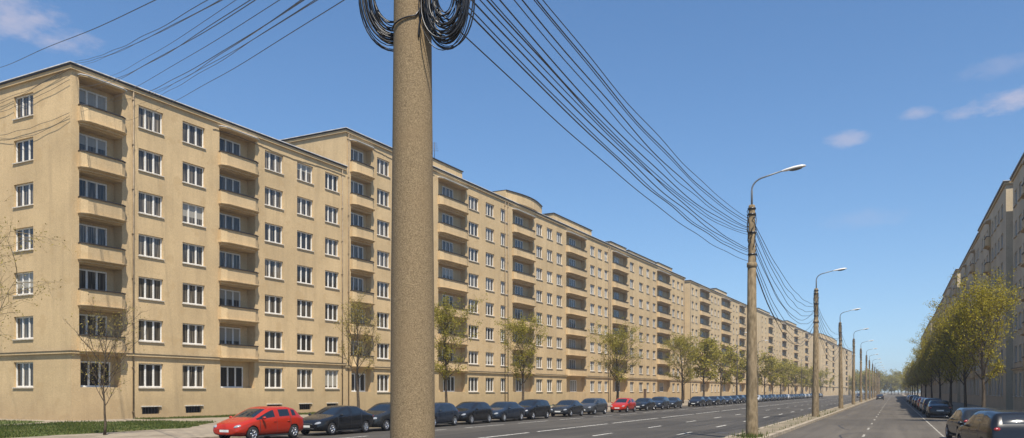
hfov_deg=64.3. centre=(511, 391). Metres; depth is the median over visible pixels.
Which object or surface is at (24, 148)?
window
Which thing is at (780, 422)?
kerb
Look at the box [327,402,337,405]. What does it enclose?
basement window
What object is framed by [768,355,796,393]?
young tree
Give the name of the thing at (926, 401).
parked car
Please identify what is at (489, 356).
window
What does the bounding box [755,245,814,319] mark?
overhead wire
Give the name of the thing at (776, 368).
young tree
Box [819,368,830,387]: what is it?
young tree
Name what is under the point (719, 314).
apartment building
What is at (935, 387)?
apartment building
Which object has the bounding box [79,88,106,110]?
window
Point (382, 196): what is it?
window
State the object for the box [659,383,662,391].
window
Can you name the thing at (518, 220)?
window
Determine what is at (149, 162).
window
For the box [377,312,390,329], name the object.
window
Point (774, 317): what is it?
overhead wire
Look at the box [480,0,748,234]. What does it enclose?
overhead wire
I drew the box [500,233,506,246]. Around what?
window
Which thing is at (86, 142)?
window
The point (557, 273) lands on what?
apartment building
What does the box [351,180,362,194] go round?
window
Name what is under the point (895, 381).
tree
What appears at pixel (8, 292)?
tree
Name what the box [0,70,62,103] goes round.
loose cable
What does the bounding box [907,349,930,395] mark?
street tree
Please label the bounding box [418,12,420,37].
cable tail
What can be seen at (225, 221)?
window
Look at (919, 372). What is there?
street tree
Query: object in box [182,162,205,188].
window
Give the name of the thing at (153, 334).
window
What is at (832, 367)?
apartment building
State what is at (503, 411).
parked car
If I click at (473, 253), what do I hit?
window
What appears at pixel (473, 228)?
window
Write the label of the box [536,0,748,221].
overhead wire
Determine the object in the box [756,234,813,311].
overhead wire
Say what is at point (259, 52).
overhead wire
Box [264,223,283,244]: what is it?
window
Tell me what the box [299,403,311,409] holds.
basement window
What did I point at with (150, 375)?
window
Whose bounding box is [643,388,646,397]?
door
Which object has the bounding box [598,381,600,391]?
window
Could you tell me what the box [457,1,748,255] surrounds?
overhead wire
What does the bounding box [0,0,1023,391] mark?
sky
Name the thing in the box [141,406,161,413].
basement window
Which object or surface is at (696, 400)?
parked car
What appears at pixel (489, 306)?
window
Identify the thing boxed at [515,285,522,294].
window
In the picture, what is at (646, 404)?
parked car
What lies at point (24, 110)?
window
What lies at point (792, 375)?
young tree
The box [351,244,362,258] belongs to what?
window
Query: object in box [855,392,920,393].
ground
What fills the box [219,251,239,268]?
window
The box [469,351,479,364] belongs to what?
window
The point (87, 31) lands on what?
overhead wire
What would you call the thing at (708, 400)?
parked car
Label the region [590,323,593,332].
window
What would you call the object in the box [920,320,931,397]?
apartment building
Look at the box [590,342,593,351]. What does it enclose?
window
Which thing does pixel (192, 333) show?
window
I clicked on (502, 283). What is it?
window
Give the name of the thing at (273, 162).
window
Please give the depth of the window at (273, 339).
72.56 m
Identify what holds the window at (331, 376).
in the apartment building at (221, 255)
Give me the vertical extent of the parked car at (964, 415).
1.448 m
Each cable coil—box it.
[358,0,393,51]
[418,0,474,50]
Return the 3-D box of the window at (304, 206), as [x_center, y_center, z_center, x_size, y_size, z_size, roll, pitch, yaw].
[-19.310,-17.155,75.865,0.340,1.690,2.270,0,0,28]
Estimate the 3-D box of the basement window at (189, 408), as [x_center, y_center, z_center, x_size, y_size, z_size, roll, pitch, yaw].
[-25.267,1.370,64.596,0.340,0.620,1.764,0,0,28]
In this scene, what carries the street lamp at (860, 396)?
on the median
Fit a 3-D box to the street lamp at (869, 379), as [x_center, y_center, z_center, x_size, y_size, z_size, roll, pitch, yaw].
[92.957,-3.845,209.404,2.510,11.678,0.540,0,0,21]
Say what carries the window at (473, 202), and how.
in the apartment building at (469, 225)
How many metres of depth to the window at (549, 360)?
123.30 m
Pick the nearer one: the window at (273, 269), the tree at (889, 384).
the window at (273, 269)
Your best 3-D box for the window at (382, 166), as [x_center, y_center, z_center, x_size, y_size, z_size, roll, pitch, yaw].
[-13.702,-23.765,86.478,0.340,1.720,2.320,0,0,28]
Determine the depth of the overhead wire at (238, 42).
22.65 m
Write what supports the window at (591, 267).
in the apartment building at (557, 273)
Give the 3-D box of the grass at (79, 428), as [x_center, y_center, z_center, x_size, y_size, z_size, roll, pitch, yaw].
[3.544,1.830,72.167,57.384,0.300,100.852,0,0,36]
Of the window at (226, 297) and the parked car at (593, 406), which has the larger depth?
the parked car at (593, 406)
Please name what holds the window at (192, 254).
in the apartment building at (221, 255)
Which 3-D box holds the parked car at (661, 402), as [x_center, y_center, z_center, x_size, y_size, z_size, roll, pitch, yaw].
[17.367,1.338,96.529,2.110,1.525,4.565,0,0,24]
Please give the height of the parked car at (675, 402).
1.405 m
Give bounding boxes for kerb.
[188,395,837,437]
[724,398,868,437]
[760,394,885,437]
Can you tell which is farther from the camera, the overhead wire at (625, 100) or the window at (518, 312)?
the window at (518, 312)
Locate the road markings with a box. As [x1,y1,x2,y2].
[348,396,844,437]
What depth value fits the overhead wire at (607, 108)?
16.65 m
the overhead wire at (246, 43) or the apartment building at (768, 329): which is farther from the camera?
the apartment building at (768, 329)
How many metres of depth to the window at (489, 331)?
107.10 m
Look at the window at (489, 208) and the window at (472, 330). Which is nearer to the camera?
the window at (472, 330)
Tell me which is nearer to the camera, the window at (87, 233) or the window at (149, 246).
the window at (87, 233)
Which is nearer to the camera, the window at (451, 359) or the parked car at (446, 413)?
the parked car at (446, 413)
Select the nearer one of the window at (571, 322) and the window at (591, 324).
the window at (571, 322)
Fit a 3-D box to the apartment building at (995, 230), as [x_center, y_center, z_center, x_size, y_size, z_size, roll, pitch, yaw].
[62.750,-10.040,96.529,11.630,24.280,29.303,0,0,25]
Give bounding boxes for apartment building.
[0,61,347,420]
[280,127,507,410]
[492,189,609,404]
[605,241,685,402]
[685,280,746,399]
[746,306,812,394]
[819,333,852,395]
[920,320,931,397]
[932,297,943,399]
[943,268,959,401]
[959,233,979,405]
[977,180,1012,409]
[1009,152,1023,409]
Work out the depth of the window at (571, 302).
131.87 m
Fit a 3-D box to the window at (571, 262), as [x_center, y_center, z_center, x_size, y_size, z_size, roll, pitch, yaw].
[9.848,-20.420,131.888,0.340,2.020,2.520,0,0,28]
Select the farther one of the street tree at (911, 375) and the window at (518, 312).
the street tree at (911, 375)
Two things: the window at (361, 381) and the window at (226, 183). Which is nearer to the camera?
the window at (226, 183)
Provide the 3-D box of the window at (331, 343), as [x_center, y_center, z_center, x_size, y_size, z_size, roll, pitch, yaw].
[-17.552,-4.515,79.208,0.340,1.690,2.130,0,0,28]
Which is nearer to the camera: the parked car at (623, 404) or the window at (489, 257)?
the parked car at (623, 404)
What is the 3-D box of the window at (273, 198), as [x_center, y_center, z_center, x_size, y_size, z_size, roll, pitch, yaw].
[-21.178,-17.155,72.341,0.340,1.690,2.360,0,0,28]
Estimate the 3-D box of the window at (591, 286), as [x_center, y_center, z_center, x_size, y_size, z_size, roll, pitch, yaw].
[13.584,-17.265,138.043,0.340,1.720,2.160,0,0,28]
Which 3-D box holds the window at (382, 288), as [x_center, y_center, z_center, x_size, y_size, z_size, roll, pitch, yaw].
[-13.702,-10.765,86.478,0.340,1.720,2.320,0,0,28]
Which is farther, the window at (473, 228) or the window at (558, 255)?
the window at (558, 255)
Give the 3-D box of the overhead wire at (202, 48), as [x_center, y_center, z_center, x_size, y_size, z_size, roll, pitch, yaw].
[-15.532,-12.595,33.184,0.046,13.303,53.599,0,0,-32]
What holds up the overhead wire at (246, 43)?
attached to the utility pole
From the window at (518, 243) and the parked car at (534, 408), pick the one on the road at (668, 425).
the parked car at (534, 408)
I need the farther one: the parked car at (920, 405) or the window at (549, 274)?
the window at (549, 274)
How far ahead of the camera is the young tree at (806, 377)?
314.26 m
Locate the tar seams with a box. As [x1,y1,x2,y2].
[591,407,924,437]
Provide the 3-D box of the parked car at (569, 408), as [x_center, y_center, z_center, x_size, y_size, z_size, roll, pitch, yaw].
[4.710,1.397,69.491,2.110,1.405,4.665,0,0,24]
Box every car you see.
[213,406,303,437]
[301,405,373,434]
[364,402,389,430]
[435,402,458,425]
[448,401,492,423]
[483,401,524,421]
[518,399,550,419]
[551,400,583,416]
[578,398,607,414]
[610,398,635,411]
[632,398,654,410]
[652,396,669,409]
[668,397,681,408]
[688,396,704,406]
[695,396,711,405]
[709,396,719,404]
[718,396,725,404]
[723,396,732,403]
[726,395,739,403]
[737,395,744,402]
[876,394,883,399]
[908,395,918,403]
[915,397,929,409]
[917,398,924,411]
[920,398,941,413]
[924,400,952,417]
[944,407,997,437]
[956,410,1023,437]
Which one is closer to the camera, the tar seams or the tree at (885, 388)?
the tar seams
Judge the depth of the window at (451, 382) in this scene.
99.01 m
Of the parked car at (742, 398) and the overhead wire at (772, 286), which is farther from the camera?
the parked car at (742, 398)
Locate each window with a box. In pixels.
[12,93,33,120]
[12,138,33,164]
[12,182,33,208]
[12,227,33,252]
[12,272,33,296]
[12,362,33,387]
[13,316,33,340]
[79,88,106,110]
[79,133,106,155]
[79,178,106,200]
[79,223,106,245]
[79,269,106,290]
[79,314,106,335]
[80,361,109,386]
[138,106,164,135]
[138,149,164,176]
[138,191,164,218]
[138,234,164,259]
[138,277,164,301]
[139,319,164,342]
[139,363,164,388]
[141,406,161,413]
[182,122,205,149]
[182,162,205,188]
[182,202,205,227]
[182,243,205,266]
[182,283,205,306]
[182,323,205,345]
[182,365,205,388]
[185,405,203,412]
[219,137,239,154]
[219,175,239,192]
[219,213,239,230]
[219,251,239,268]
[219,289,239,306]
[219,326,239,344]
[220,366,242,387]
[264,151,283,174]
[264,187,283,209]
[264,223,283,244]
[264,331,283,350]
[264,368,283,388]
[265,259,283,280]
[265,295,283,315]
[267,403,281,405]
[297,162,313,184]
[297,196,313,218]
[297,231,313,251]
[297,265,313,285]
[297,299,313,318]
[297,333,313,352]
[297,369,313,388]
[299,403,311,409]
[325,172,338,192]
[325,205,339,225]
[325,238,339,257]
[325,270,339,289]
[325,303,339,321]
[325,336,338,353]
[325,370,337,388]
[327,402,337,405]
[351,148,362,162]
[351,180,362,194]
[351,212,362,226]
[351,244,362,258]
[351,276,362,290]
[351,308,362,322]
[351,341,362,354]
[351,373,364,391]
[377,158,390,177]
[377,189,389,207]
[377,219,390,238]
[377,250,390,268]
[377,281,389,298]
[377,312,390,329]
[377,343,389,359]
[377,374,387,391]
[442,186,452,197]
[442,213,452,224]
[442,240,452,251]
[442,267,452,278]
[442,294,452,305]
[442,348,452,360]
[443,376,454,391]
[469,196,478,211]
[469,222,479,237]
[469,247,478,262]
[469,273,479,288]
[469,299,478,313]
[469,325,479,339]
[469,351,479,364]
[469,377,477,391]
[485,203,493,217]
[486,228,494,242]
[486,253,494,267]
[486,278,494,291]
[486,302,494,316]
[486,327,492,340]
[486,352,494,365]
[486,378,492,391]
[500,209,507,223]
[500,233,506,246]
[500,305,506,318]
[501,257,506,270]
[501,281,507,294]
[501,354,507,366]
[501,378,504,391]
[515,216,522,225]
[515,239,522,248]
[515,262,522,271]
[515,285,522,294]
[515,308,522,317]
[516,379,521,391]
[536,223,542,236]
[536,246,542,258]
[536,268,542,280]
[536,290,542,302]
[536,312,542,324]
[536,335,542,346]
[536,357,542,368]
[536,379,541,391]
[547,228,552,240]
[547,250,551,261]
[547,271,552,283]
[547,293,552,304]
[547,314,551,325]
[547,336,552,347]
[547,358,551,368]
[547,379,551,391]
[556,253,562,265]
[556,274,560,285]
[556,295,561,306]
[557,232,562,244]
[557,316,561,327]
[557,337,562,348]
[557,358,562,369]
[557,380,560,391]
[569,238,574,245]
[569,258,574,266]
[569,278,574,286]
[569,299,574,306]
[569,319,574,327]
[569,339,574,347]
[569,359,574,368]
[570,380,575,391]
[590,246,594,256]
[590,265,593,275]
[590,284,593,294]
[590,304,593,313]
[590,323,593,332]
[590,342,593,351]
[590,361,594,371]
[590,381,593,391]
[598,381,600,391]
[614,274,618,281]
[614,292,618,298]
[614,310,618,316]
[630,382,632,391]
[639,382,641,391]
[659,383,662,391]
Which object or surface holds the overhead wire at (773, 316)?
attached to the street lamp at (751, 399)
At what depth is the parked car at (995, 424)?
25.10 m
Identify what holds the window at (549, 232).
in the apartment building at (557, 273)
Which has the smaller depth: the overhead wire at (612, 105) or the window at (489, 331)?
the overhead wire at (612, 105)
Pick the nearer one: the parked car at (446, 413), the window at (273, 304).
the parked car at (446, 413)
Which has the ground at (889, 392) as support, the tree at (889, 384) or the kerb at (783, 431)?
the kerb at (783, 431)
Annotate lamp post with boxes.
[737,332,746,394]
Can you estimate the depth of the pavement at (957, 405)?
115.84 m
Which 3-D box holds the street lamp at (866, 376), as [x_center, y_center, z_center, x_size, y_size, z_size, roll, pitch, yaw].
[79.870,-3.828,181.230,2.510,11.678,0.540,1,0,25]
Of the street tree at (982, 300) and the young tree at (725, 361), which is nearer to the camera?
the street tree at (982, 300)
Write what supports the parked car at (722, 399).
on the road at (668, 425)
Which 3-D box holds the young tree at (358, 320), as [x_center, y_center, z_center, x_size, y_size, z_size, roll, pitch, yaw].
[-10.365,-2.425,54.439,3.267,8.832,3.320,0,0,26]
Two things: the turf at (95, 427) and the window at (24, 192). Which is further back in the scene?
the window at (24, 192)
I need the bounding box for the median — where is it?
[729,394,884,437]
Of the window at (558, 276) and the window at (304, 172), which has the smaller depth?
the window at (304, 172)
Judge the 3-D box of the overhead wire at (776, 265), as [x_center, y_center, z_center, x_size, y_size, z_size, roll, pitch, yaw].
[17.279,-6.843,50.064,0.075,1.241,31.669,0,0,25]
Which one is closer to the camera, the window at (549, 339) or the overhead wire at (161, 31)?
the overhead wire at (161, 31)
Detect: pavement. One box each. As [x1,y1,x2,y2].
[0,395,833,437]
[901,394,1000,413]
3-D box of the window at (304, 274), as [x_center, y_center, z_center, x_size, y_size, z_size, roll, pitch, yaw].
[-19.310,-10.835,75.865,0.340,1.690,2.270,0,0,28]
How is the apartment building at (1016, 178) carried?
on the ground at (889, 392)
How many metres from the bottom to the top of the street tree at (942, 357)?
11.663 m
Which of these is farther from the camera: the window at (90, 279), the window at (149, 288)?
the window at (149, 288)
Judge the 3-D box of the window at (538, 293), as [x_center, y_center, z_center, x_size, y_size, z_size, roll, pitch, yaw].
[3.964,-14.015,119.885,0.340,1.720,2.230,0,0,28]
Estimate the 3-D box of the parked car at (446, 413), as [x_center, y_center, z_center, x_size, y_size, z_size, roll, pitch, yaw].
[-4.805,1.376,49.288,2.110,1.448,4.185,0,0,25]
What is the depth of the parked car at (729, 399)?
133.93 m
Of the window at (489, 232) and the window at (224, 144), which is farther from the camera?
the window at (489, 232)
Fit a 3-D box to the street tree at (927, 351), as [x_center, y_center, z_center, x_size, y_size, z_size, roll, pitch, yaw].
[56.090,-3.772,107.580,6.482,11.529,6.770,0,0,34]
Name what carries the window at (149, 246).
in the apartment building at (221, 255)
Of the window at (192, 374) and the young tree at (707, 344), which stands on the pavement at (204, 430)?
the young tree at (707, 344)
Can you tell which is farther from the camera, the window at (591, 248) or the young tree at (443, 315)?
the window at (591, 248)
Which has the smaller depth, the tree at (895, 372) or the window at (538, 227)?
the window at (538, 227)
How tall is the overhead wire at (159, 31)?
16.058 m
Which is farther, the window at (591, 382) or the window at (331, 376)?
the window at (591, 382)
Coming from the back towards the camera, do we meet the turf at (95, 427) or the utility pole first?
the turf at (95, 427)
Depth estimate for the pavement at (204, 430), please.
39.42 m
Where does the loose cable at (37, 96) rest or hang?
attached to the apartment building at (221, 255)
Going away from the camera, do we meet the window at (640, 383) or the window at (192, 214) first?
the window at (192, 214)
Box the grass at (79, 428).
[0,404,835,437]
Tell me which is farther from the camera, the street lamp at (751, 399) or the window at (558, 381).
the window at (558, 381)
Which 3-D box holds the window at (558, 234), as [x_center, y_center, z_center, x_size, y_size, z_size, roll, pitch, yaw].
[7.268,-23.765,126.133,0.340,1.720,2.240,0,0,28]
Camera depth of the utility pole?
10.07 m
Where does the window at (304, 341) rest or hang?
in the apartment building at (221, 255)
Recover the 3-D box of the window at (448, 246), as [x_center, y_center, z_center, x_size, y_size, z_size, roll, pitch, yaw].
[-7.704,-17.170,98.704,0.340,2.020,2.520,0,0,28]
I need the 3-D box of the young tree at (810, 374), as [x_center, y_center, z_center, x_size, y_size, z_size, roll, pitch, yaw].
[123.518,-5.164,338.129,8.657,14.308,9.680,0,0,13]
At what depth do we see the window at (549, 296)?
123.30 m
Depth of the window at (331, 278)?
79.44 m
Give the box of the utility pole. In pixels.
[390,0,434,437]
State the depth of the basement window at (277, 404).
72.43 m
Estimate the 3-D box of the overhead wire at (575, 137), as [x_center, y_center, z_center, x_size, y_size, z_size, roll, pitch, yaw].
[4.638,-5.201,22.933,0.048,0.957,27.625,0,0,24]
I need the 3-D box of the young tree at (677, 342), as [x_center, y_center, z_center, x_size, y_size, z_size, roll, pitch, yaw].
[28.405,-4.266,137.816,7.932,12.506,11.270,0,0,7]
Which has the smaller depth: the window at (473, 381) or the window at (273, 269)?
the window at (273, 269)
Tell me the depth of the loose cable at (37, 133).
56.93 m
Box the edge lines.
[862,397,945,437]
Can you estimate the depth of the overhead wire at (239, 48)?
20.96 m
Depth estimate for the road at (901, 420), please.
53.59 m
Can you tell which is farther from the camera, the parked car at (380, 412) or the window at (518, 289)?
the window at (518, 289)
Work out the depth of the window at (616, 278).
149.94 m
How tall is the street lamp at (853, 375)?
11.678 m
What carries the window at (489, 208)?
in the apartment building at (469, 225)
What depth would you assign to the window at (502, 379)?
110.33 m
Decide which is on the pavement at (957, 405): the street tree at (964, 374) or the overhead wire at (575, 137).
the street tree at (964, 374)
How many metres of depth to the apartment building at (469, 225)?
95.83 m
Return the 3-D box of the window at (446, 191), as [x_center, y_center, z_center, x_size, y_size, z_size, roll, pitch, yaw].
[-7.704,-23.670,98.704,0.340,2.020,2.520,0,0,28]
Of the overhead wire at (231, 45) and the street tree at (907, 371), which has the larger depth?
the street tree at (907, 371)
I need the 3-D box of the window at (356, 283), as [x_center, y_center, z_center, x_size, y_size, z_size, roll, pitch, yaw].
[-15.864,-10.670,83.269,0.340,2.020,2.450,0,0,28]
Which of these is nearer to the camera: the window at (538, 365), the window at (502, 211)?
the window at (502, 211)
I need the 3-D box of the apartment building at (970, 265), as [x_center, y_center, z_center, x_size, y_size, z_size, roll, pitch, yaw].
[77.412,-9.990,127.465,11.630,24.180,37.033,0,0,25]
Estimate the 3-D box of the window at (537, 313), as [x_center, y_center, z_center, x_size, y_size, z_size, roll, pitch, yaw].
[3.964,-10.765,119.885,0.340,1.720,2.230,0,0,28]
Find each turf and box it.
[0,420,44,424]
[1,421,212,437]
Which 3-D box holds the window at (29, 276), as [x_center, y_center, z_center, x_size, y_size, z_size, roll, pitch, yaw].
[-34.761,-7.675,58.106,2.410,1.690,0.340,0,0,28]
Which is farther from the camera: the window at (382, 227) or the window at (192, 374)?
the window at (382, 227)
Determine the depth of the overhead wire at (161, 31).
24.67 m
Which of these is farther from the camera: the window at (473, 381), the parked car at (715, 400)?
the parked car at (715, 400)
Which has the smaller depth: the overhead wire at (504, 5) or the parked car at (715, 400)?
the overhead wire at (504, 5)
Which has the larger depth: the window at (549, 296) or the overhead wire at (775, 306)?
the window at (549, 296)
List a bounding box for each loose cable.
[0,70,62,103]
[1,70,67,100]
[1,79,69,111]
[4,115,69,138]
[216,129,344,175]
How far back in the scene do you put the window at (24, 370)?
58.33 m
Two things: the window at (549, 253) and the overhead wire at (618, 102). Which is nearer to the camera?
the overhead wire at (618, 102)
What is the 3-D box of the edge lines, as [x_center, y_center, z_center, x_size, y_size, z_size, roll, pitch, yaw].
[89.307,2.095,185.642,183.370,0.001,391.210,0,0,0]
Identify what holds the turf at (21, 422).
on the pavement at (204, 430)
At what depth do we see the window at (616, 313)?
149.94 m
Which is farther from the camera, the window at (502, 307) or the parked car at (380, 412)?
the window at (502, 307)
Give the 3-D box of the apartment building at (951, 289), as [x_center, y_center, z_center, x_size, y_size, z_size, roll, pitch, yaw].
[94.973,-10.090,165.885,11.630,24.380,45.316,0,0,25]
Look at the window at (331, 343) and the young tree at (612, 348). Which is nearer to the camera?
the window at (331, 343)
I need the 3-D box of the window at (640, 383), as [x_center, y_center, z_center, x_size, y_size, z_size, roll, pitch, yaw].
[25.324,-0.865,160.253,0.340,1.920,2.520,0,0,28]
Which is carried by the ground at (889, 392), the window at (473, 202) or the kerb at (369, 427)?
the kerb at (369, 427)
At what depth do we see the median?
51.90 m
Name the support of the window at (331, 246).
in the apartment building at (221, 255)
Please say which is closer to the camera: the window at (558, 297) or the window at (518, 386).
the window at (518, 386)
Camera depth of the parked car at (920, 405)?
85.33 m
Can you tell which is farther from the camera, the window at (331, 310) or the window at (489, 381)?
the window at (489, 381)
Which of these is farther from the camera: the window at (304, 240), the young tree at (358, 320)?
the window at (304, 240)
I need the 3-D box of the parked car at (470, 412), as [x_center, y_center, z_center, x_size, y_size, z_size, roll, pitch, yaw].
[-2.808,1.376,53.598,2.110,1.448,4.185,0,0,25]
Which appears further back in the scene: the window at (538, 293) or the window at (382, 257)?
the window at (538, 293)
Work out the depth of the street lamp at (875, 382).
266.65 m
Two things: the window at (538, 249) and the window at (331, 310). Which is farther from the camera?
the window at (538, 249)
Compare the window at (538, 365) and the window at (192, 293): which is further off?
the window at (538, 365)
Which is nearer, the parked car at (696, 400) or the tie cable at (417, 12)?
the tie cable at (417, 12)
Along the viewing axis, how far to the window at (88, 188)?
57.85 m
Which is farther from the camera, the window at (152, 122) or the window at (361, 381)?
the window at (361, 381)
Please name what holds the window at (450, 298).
in the apartment building at (469, 225)
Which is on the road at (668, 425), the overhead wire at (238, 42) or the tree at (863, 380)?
the tree at (863, 380)
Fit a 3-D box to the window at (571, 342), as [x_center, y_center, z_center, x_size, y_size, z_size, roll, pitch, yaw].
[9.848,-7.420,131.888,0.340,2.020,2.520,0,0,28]
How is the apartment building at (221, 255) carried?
on the ground at (889, 392)
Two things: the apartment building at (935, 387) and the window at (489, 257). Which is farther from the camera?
the apartment building at (935, 387)
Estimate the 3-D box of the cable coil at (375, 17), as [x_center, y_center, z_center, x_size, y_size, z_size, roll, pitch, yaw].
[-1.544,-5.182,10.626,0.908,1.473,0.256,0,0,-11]
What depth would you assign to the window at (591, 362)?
138.23 m
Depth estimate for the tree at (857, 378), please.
510.28 m
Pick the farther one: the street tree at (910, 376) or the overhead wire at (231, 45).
the street tree at (910, 376)
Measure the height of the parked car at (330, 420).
1.405 m
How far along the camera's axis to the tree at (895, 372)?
609.35 m
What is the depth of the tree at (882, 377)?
544.59 m
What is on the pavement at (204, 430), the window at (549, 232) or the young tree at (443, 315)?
the young tree at (443, 315)
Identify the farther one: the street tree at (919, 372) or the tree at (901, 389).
the tree at (901, 389)
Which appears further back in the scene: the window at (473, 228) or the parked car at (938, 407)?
the window at (473, 228)
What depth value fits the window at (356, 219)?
83.47 m
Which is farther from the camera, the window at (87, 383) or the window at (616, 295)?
the window at (616, 295)
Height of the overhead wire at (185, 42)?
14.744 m
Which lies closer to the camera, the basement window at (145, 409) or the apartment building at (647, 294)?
the basement window at (145, 409)
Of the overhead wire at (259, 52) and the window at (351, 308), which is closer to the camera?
the overhead wire at (259, 52)
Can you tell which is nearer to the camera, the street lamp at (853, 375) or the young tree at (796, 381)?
the street lamp at (853, 375)
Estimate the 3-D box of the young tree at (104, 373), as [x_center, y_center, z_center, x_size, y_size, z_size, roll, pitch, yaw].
[-18.614,-1.236,37.395,3.753,6.448,3.185,0,0,-23]
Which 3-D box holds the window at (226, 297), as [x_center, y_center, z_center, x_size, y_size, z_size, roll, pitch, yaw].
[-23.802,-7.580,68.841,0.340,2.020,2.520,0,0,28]
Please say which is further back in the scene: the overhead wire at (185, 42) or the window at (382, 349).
the window at (382, 349)
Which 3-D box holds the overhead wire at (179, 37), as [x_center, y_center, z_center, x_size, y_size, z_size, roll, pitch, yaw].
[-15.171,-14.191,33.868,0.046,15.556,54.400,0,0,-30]
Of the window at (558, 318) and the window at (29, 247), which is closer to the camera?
the window at (29, 247)
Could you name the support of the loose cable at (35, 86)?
attached to the apartment building at (221, 255)
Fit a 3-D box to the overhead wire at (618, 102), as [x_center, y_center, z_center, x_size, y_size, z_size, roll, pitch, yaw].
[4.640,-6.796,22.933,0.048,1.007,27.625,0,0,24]
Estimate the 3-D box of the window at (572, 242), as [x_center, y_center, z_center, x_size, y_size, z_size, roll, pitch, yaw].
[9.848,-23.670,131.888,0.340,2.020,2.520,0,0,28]
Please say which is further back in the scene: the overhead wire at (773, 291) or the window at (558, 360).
the window at (558, 360)
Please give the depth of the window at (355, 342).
83.33 m
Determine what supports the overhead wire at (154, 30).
attached to the utility pole
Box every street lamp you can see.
[745,164,805,436]
[812,268,846,416]
[838,308,860,407]
[852,328,868,403]
[859,340,872,401]
[865,348,876,399]
[869,354,877,398]
[872,358,880,397]
[874,362,881,397]
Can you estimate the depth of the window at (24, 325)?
58.30 m
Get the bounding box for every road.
[242,394,871,437]
[774,394,955,437]
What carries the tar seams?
on the road at (901, 420)
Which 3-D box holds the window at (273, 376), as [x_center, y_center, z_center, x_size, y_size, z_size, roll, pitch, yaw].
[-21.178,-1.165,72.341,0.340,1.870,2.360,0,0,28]
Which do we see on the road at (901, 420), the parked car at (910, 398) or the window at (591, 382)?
the parked car at (910, 398)
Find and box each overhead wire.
[0,0,155,67]
[74,0,219,63]
[79,0,221,66]
[79,0,255,86]
[80,0,207,60]
[81,0,279,111]
[88,0,250,90]
[104,0,235,78]
[119,0,303,100]
[121,0,343,121]
[131,0,317,99]
[135,0,314,105]
[153,0,301,94]
[431,3,746,260]
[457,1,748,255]
[469,7,746,251]
[471,0,748,250]
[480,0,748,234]
[487,0,747,248]
[491,0,745,231]
[499,0,747,229]
[514,0,748,228]
[522,0,748,227]
[534,0,747,223]
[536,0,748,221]
[542,0,748,218]
[755,229,812,306]
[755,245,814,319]
[755,251,809,323]
[756,227,810,303]
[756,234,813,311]
[756,243,814,315]
[756,267,814,339]
[756,272,814,343]
[756,274,813,345]
[757,265,814,331]
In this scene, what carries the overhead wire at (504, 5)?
attached to the utility pole
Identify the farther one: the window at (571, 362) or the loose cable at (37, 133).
the window at (571, 362)
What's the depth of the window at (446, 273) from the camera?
98.79 m
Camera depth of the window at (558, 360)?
126.32 m
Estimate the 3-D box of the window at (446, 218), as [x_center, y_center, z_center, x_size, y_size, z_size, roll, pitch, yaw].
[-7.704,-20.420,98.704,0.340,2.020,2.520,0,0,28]
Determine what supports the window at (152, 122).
in the apartment building at (221, 255)
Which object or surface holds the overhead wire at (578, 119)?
attached to the utility pole
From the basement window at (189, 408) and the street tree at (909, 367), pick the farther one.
the street tree at (909, 367)
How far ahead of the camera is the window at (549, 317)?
123.30 m
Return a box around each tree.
[0,190,77,348]
[65,291,150,434]
[333,288,380,407]
[434,292,486,402]
[490,311,553,399]
[585,317,648,399]
[659,328,703,402]
[674,336,723,395]
[700,342,745,395]
[721,351,746,394]
[757,343,785,394]
[761,363,784,393]
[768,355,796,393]
[779,361,799,393]
[788,357,808,393]
[796,369,812,392]
[802,363,820,392]
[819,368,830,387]
[848,374,862,390]
[855,369,873,390]
[870,371,889,393]
[880,379,888,391]
[885,373,897,394]
[888,374,900,391]
[889,369,902,393]
[899,378,905,393]
[901,366,914,394]
[903,366,919,394]
[904,358,916,394]
[906,335,946,397]
[906,359,919,394]
[907,342,932,396]
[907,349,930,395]
[909,321,958,397]
[917,301,977,409]
[925,295,996,406]
[932,266,1023,406]
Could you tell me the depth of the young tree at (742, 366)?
180.99 m
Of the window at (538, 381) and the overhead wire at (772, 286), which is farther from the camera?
the window at (538, 381)
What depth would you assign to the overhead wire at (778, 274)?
43.24 m
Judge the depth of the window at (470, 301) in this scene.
103.45 m
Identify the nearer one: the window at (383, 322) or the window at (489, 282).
the window at (383, 322)
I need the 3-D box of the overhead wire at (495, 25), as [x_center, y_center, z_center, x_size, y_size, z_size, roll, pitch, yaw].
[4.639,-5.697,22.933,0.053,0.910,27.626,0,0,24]
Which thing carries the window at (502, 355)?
in the apartment building at (469, 225)
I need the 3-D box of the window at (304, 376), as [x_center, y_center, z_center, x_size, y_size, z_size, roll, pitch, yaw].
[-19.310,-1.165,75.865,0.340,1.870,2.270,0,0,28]
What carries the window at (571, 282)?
in the apartment building at (557, 273)
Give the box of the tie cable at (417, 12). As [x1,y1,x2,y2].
[391,8,420,30]
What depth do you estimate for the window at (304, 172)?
76.08 m
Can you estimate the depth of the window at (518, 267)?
115.33 m
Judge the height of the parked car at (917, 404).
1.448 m
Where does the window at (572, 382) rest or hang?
in the apartment building at (557, 273)
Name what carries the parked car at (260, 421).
on the road at (668, 425)
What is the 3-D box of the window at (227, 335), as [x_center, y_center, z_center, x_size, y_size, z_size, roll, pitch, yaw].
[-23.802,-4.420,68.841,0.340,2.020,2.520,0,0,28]
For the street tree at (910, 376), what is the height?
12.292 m

